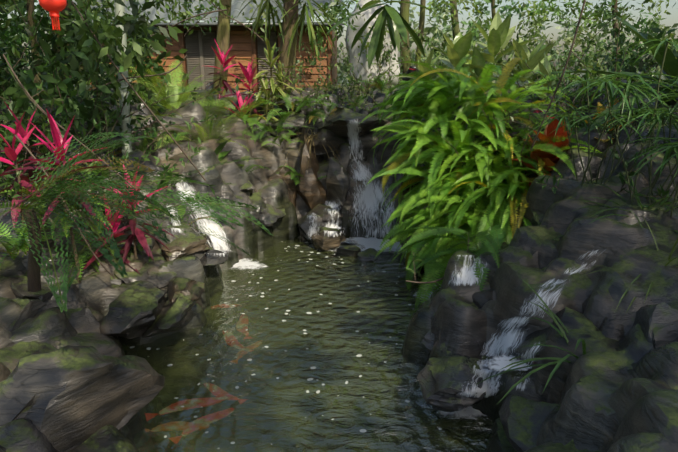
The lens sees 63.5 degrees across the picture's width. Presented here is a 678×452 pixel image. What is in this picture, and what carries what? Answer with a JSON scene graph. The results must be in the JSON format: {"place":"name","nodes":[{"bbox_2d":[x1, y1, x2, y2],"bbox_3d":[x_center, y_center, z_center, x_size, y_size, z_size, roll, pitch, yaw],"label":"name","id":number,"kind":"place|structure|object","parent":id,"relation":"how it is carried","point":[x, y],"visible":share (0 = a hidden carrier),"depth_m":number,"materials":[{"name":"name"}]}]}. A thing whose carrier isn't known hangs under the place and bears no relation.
{"place":"outdoors","nodes":[
{"label":"outdoors","id":0,"kind":"place"},
{"bbox_2d":[38,0,66,29],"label":"red lantern","id":1,"kind":"object","parent":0,"point":[54,8],"visible":1,"depth_m":3.00,"materials":[{"name":"red paper"}]},
{"bbox_2d":[50,0,344,25],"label":"cabin roof","id":2,"kind":"structure","parent":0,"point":[236,9],"depth_m":8.91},
{"bbox_2d":[77,25,332,26],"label":"roof beam","id":3,"kind":"structure","parent":2,"relation":"attached to","point":[299,25],"depth_m":8.87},
{"bbox_2d":[121,231,493,451],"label":"pond water","id":4,"kind":"structure","parent":0,"point":[296,345],"depth_m":3.23,"materials":[{"name":"green liquid"}]},
{"bbox_2d":[0,69,677,451],"bbox_3d":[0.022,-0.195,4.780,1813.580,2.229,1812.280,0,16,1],"label":"rock wall","id":5,"kind":"structure","parent":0,"point":[608,391],"depth_m":3.13,"materials":[{"name":"grey stone"}]},
{"bbox_2d":[114,0,132,155],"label":"trunk","id":6,"kind":"object","parent":5,"relation":"on","point":[126,107],"visible":0.4,"depth_m":4.60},
{"bbox_2d":[97,22,336,92],"bbox_3d":[-2.187,-3.151,10.919,4.300,1.440,3.580,0,16,1],"label":"wooden frame","id":7,"kind":"object","parent":5,"relation":"on","point":[254,46],"visible":0.06,"depth_m":9.15,"materials":[{"name":"brown wood"}]},
{"bbox_2d":[89,30,327,91],"bbox_3d":[-2.253,-2.672,9.286,4.250,1.420,0.085,0,16,1],"label":"cabin siding","id":8,"kind":"object","parent":7,"relation":"attached to","point":[240,42],"visible":0.1,"depth_m":9.20,"materials":[{"name":"brown wood"}]},
{"bbox_2d":[185,30,277,90],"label":"window shutters","id":9,"kind":"object","parent":8,"relation":"attached to","point":[199,44],"visible":0.42,"depth_m":9.22,"materials":[{"name":"grey wood"}]},
{"bbox_2d":[0,55,603,312],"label":"ferns","id":10,"kind":"object","parent":5,"relation":"on","point":[478,202],"visible":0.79,"depth_m":4.15,"materials":[{"name":"green plant"}]},
{"bbox_2d":[14,0,620,291],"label":"tree trunks","id":11,"kind":"object","parent":5,"relation":"on","point":[34,268],"visible":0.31,"depth_m":6.89,"materials":[{"name":"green plant"}]},
{"bbox_2d":[0,0,677,401],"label":"foliage","id":12,"kind":"object","parent":5,"relation":"on","point":[640,110],"visible":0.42,"depth_m":3.55,"materials":[{"name":"green plant"}]},
{"bbox_2d":[0,0,677,287],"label":"twigs","id":13,"kind":"object","parent":5,"relation":"on","point":[651,187],"visible":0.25,"depth_m":3.67,"materials":[{"name":"green plant"}]},
{"bbox_2d":[0,65,677,451],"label":"boulders","id":14,"kind":"object","parent":5,"relation":"on","point":[66,399],"visible":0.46,"depth_m":2.71,"materials":[{"name":"grey stone"}]},
{"bbox_2d":[0,0,677,184],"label":"tree crowns","id":15,"kind":"object","parent":5,"relation":"on","point":[85,48],"visible":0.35,"depth_m":5.17,"materials":[{"name":"green plant"}]},
{"bbox_2d":[0,0,677,273],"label":"broad leaves","id":16,"kind":"object","parent":5,"relation":"on","point":[500,34],"visible":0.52,"depth_m":5.65,"materials":[{"name":"green plant"}]},
{"bbox_2d":[345,0,399,87],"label":"pale boulder","id":17,"kind":"object","parent":5,"relation":"on","point":[355,50],"visible":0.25,"depth_m":8.61,"materials":[{"name":"white stone"}]},
{"bbox_2d":[505,98,630,206],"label":"crotons","id":18,"kind":"object","parent":5,"relation":"on","point":[550,160],"visible":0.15,"depth_m":4.10,"materials":[{"name":"red plant"}]},
{"bbox_2d":[0,0,677,68],"label":"sky","id":19,"kind":"structure","parent":0,"point":[672,18],"materials":[{"name":"white"}]},
{"bbox_2d":[166,119,600,419],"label":"falling water","id":20,"kind":"structure","parent":0,"point":[370,197],"depth_m":4.71,"materials":[{"name":"white liquid"}]}
]}

